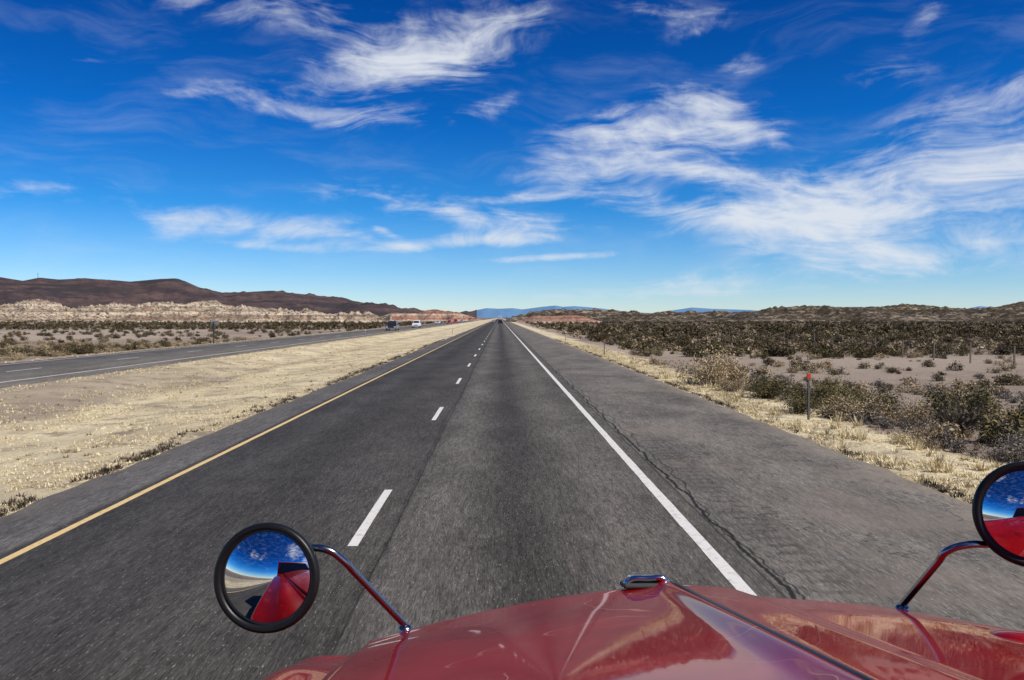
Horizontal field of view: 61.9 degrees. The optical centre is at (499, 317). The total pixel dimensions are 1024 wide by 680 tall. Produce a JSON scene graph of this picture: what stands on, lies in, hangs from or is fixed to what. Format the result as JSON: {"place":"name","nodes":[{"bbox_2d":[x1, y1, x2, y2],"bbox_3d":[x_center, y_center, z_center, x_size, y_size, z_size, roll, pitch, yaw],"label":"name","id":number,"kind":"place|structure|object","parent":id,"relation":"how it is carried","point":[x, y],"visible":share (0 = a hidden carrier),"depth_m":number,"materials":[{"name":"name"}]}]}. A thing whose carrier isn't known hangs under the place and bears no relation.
{"place":"outdoors","nodes":[
{"label":"outdoors","id":0,"kind":"place"},
{"bbox_2d":[0,299,391,322],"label":"badlands","id":1,"kind":"structure","parent":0,"point":[38,310],"depth_m":559.84,"materials":[{"name":"stone"}]},
{"bbox_2d":[0,277,476,317],"bbox_3d":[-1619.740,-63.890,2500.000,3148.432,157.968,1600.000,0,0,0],"label":"mesa hills","id":2,"kind":"structure","parent":0,"point":[76,293],"depth_m":2031.79,"materials":[{"name":"brown stone"}]},
{"bbox_2d":[0,318,494,387],"bbox_3d":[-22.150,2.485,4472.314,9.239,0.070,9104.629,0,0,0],"label":"opposite road","id":3,"kind":"structure","parent":0,"point":[71,365],"depth_m":51.38,"materials":[{"name":"grey asphalt"}]},
{"bbox_2d":[0,322,456,382],"bbox_3d":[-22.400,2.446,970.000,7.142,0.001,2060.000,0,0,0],"label":"opposite road markings","id":4,"kind":"object","parent":3,"relation":"on","point":[161,361],"visible":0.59,"depth_m":51.29,"materials":[{"name":"white paint"}]},
{"bbox_2d":[386,321,398,330],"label":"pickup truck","id":5,"kind":"object","parent":3,"relation":"on","point":[392,325],"visible":0.98,"depth_m":164.52,"materials":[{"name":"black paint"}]},
{"bbox_2d":[412,320,420,327],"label":"suv car","id":6,"kind":"object","parent":3,"relation":"on","point":[416,323],"visible":1,"depth_m":212.86,"materials":[{"name":"white paint"}]},
{"bbox_2d":[381,310,482,320],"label":"red bluffs","id":7,"kind":"structure","parent":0,"point":[433,315],"depth_m":848.26,"materials":[{"name":"stone"}]},
{"bbox_2d":[0,319,1023,679],"bbox_3d":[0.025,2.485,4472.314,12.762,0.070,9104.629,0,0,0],"label":"highway road","id":8,"kind":"structure","parent":0,"point":[508,477],"depth_m":10.42,"materials":[{"name":"grey asphalt"}]},
{"bbox_2d":[0,328,477,563],"bbox_3d":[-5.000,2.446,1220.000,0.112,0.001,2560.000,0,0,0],"label":"yellow edge line","id":9,"kind":"object","parent":8,"relation":"on","point":[32,546],"visible":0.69,"depth_m":12.09,"materials":[{"name":"paint"}]},
{"bbox_2d":[348,333,489,545],"bbox_3d":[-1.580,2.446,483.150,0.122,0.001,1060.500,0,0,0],"label":"lane dashes","id":10,"kind":"object","parent":8,"relation":"on","point":[365,525],"visible":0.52,"depth_m":10.61,"materials":[{"name":"white paint"}]},
{"bbox_2d":[214,461,1023,679],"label":"red truck","id":11,"kind":"object","parent":8,"relation":"on","point":[638,627],"visible":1,"depth_m":1.99,"materials":[{"name":"paint"}]},
{"bbox_2d":[505,324,756,595],"bbox_3d":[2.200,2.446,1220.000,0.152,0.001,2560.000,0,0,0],"label":"white edge line","id":12,"kind":"object","parent":8,"relation":"on","point":[729,573],"visible":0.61,"depth_m":10.72,"materials":[{"name":"paint"}]},
{"bbox_2d":[0,318,1023,515],"bbox_3d":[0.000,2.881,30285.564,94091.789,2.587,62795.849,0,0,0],"label":"ground","id":13,"kind":"structure","parent":0,"point":[52,395],"depth_m":31.40,"materials":[{"name":"beige sand"}]},
{"bbox_2d":[0,339,170,357],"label":"roadside scrub","id":14,"kind":"object","parent":13,"relation":"on","point":[77,349],"visible":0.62,"depth_m":63.16,"materials":[{"name":"green plant"}]},
{"bbox_2d":[0,336,254,361],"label":"roadside dry scrub","id":15,"kind":"object","parent":13,"relation":"on","point":[50,354],"visible":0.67,"depth_m":73.92,"materials":[{"name":"plant"}]},
{"bbox_2d":[0,327,354,347],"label":"sparse scrub","id":16,"kind":"object","parent":13,"relation":"on","point":[11,341],"visible":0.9,"depth_m":125.05,"materials":[{"name":"plant"}]},
{"bbox_2d":[0,330,409,393],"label":"road edge grass","id":17,"kind":"structure","parent":13,"relation":"on","point":[238,356],"depth_m":55.04,"materials":[{"name":"plant"}]},
{"bbox_2d":[0,345,411,459],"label":"median weeds","id":18,"kind":"object","parent":13,"relation":"on","point":[85,454],"visible":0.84,"depth_m":25.74,"materials":[{"name":"plant"}]},
{"bbox_2d":[0,334,420,441],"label":"median grass patches","id":19,"kind":"object","parent":13,"relation":"on","point":[109,407],"visible":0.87,"depth_m":33.44,"materials":[{"name":"plant"}]},
{"bbox_2d":[211,321,216,342],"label":"roadside sign","id":20,"kind":"object","parent":13,"relation":"on","point":[213,323],"visible":1,"depth_m":83.05,"materials":[{"name":"metal"}]},
{"bbox_2d":[0,341,436,517],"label":"median grass","id":21,"kind":"structure","parent":13,"relation":"on","point":[97,441],"depth_m":22.25,"materials":[{"name":"plant"}]},
{"bbox_2d":[0,319,445,329],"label":"basin scrub","id":22,"kind":"object","parent":13,"relation":"on","point":[291,325],"visible":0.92,"depth_m":250.92,"materials":[{"name":"plant"}]},
{"bbox_2d":[0,339,972,517],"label":"edge weeds","id":23,"kind":"object","parent":13,"relation":"on","point":[103,471],"visible":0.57,"depth_m":15.49,"materials":[{"name":"beige plant"}]},
{"bbox_2d":[669,342,739,385],"bbox_3d":[7.763,1.750,31.947,2.661,1.677,2.408,0,0,0],"label":"dry bush","id":24,"kind":"object","parent":13,"relation":"on","point":[707,373],"visible":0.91,"depth_m":31.73,"materials":[{"name":"beige plant"}]},
{"bbox_2d":[708,354,751,385],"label":"dry bush","id":25,"kind":"object","parent":13,"relation":"on","point":[736,371],"visible":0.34,"depth_m":32.71,"materials":[{"name":"beige plant"}]},
{"bbox_2d":[709,374,750,392],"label":"dry bush","id":26,"kind":"object","parent":13,"relation":"on","point":[728,386],"visible":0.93,"depth_m":29.05,"materials":[{"name":"beige plant"}]},
{"bbox_2d":[742,369,804,399],"bbox_3d":[8.639,2.121,27.090,2.091,1.088,2.084,0,0,0],"label":"creosote bush","id":27,"kind":"object","parent":13,"relation":"on","point":[769,390],"visible":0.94,"depth_m":26.84,"materials":[{"name":"green plant"}]},
{"bbox_2d":[525,319,1023,337],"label":"distant scrub","id":28,"kind":"object","parent":13,"relation":"on","point":[764,328],"visible":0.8,"depth_m":186.55,"materials":[{"name":"green plant"}]},
{"bbox_2d":[531,323,1023,353],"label":"plain dry scrub","id":29,"kind":"object","parent":13,"relation":"on","point":[991,344],"visible":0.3,"depth_m":92.73,"materials":[{"name":"plant"}]},
{"bbox_2d":[572,329,1023,356],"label":"desert scrub","id":30,"kind":"object","parent":13,"relation":"on","point":[685,342],"visible":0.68,"depth_m":80.08,"materials":[{"name":"green plant"}]},
{"bbox_2d":[583,321,1022,366],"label":"wire fence","id":31,"kind":"object","parent":13,"relation":"on","point":[1014,349],"visible":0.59,"depth_m":59.56,"materials":[{"name":"metal"}]},
{"bbox_2d":[775,386,831,414],"bbox_3d":[8.037,2.196,22.598,1.424,0.794,1.495,0,0,29],"label":"creosote bush","id":32,"kind":"object","parent":13,"relation":"on","point":[796,406],"visible":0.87,"depth_m":22.39,"materials":[{"name":"green plant"}]},
{"bbox_2d":[787,382,823,397],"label":"creosote bush","id":33,"kind":"object","parent":13,"relation":"on","point":[805,392],"visible":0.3,"depth_m":27.98,"materials":[{"name":"green plant"}]},
{"bbox_2d":[807,373,810,419],"bbox_3d":[7.600,1.930,20.986,0.100,1.155,0.058,0,0,0],"label":"delineator post","id":34,"kind":"object","parent":13,"relation":"on","point":[808,393],"visible":1,"depth_m":20.98,"materials":[{"name":"metal"}]},
{"bbox_2d":[628,347,1022,450],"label":"desert shrubs","id":35,"kind":"object","parent":13,"relation":"on","point":[824,364],"visible":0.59,"depth_m":31.73,"materials":[{"name":"green plant"}]},
{"bbox_2d":[634,343,1023,444],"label":"verge creosote","id":36,"kind":"object","parent":13,"relation":"on","point":[987,427],"visible":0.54,"depth_m":26.10,"materials":[{"name":"green plant"}]},
{"bbox_2d":[640,348,1023,387],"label":"verge twigs","id":37,"kind":"object","parent":13,"relation":"on","point":[998,380],"visible":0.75,"depth_m":44.57,"materials":[{"name":"plant"}]},
{"bbox_2d":[810,373,854,394],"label":"creosote bush","id":38,"kind":"object","parent":13,"relation":"on","point":[832,383],"visible":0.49,"depth_m":29.95,"materials":[{"name":"green plant"}]},
{"bbox_2d":[819,382,870,410],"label":"creosote bush","id":39,"kind":"object","parent":13,"relation":"on","point":[835,398],"visible":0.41,"depth_m":23.39,"materials":[{"name":"green plant"}]},
{"bbox_2d":[676,366,1023,456],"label":"verge brush","id":40,"kind":"object","parent":13,"relation":"on","point":[882,422],"visible":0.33,"depth_m":22.87,"materials":[{"name":"plant"}]},
{"bbox_2d":[815,389,900,423],"bbox_3d":[9.002,2.239,21.567,2.119,0.938,1.664,0,0,0],"label":"dry bush","id":41,"kind":"object","parent":13,"relation":"on","point":[843,407],"visible":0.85,"depth_m":21.38,"materials":[{"name":"brown plant"}]},
{"bbox_2d":[855,384,908,411],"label":"creosote bush","id":42,"kind":"object","parent":13,"relation":"on","point":[891,398],"visible":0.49,"depth_m":24.84,"materials":[{"name":"green plant"}]},
{"bbox_2d":[886,429,919,445],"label":"straw clump","id":43,"kind":"object","parent":13,"relation":"on","point":[901,436],"visible":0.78,"depth_m":17.14,"materials":[{"name":"beige plant"}]},
{"bbox_2d":[873,395,937,425],"bbox_3d":[10.059,2.317,20.969,1.530,0.823,1.265,0,0,0],"label":"dry bush","id":44,"kind":"object","parent":13,"relation":"on","point":[911,414],"visible":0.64,"depth_m":20.88,"materials":[{"name":"plant"}]},
{"bbox_2d":[894,415,937,438],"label":"grey bush","id":45,"kind":"object","parent":13,"relation":"on","point":[918,426],"visible":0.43,"depth_m":18.70,"materials":[{"name":"beige plant"}]},
{"bbox_2d":[909,420,950,443],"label":"dry bush","id":46,"kind":"object","parent":13,"relation":"on","point":[920,432],"visible":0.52,"depth_m":17.59,"materials":[{"name":"beige plant"}]},
{"bbox_2d":[892,386,1008,436],"bbox_3d":[10.216,2.155,19.497,2.383,1.294,2.524,0,0,0],"label":"bare bush","id":47,"kind":"object","parent":13,"relation":"on","point":[960,421],"visible":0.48,"depth_m":19.36,"materials":[{"name":"brown plant"}]},
{"bbox_2d":[920,383,1000,423],"bbox_3d":[11.908,2.238,22.184,2.027,1.166,1.758,0,0,0],"label":"creosote bush","id":48,"kind":"object","parent":13,"relation":"on","point":[953,401],"visible":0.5,"depth_m":22.00,"materials":[{"name":"green plant"}]},
{"bbox_2d":[951,376,1007,414],"bbox_3d":[13.398,2.241,23.915,1.758,1.152,1.962,0,0,0],"label":"creosote bush","id":49,"kind":"object","parent":13,"relation":"on","point":[981,394],"visible":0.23,"depth_m":23.83,"materials":[{"name":"green plant"}]},
{"bbox_2d":[962,427,1023,462],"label":"grey bush","id":50,"kind":"object","parent":13,"relation":"on","point":[1010,449],"visible":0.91,"depth_m":15.51,"materials":[{"name":"grey plant"}]},
{"bbox_2d":[993,425,1023,455],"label":"bare bush","id":51,"kind":"object","parent":13,"relation":"on","point":[1010,437],"visible":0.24,"depth_m":16.41,"materials":[{"name":"plant"}]},
{"bbox_2d":[0,0,1023,312],"label":"sky","id":52,"kind":"structure","parent":0,"point":[642,156],"materials":[{"name":"blue"}]},
{"bbox_2d":[516,315,600,322],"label":"red bluffs","id":53,"kind":"structure","parent":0,"point":[555,319],"depth_m":459.80,"materials":[{"name":"stone"}]},
{"bbox_2d":[469,306,986,317],"bbox_3d":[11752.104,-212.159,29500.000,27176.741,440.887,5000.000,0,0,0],"label":"distant mountains","id":54,"kind":"structure","parent":0,"point":[495,313],"depth_m":29196.07,"materials":[{"name":"blue stone"}]},
{"bbox_2d":[506,301,1023,321],"bbox_3d":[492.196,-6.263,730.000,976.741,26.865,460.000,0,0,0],"label":"brush ridge","id":55,"kind":"structure","parent":0,"point":[902,312],"depth_m":591.15,"materials":[{"name":"plant"}]},
{"bbox_2d":[552,338,993,503],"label":"verge grass","id":56,"kind":"structure","parent":0,"point":[875,455],"depth_m":17.69,"materials":[{"name":"plant"}]},
{"bbox_2d":[572,343,1003,488],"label":"bunch grass","id":57,"kind":"structure","parent":0,"point":[939,463],"depth_m":18.24,"materials":[{"name":"plant"}]},
{"bbox_2d":[629,357,1021,464],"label":"sparse grass","id":58,"kind":"structure","parent":0,"point":[883,429],"depth_m":21.61,"materials":[{"name":"plant"}]}
]}

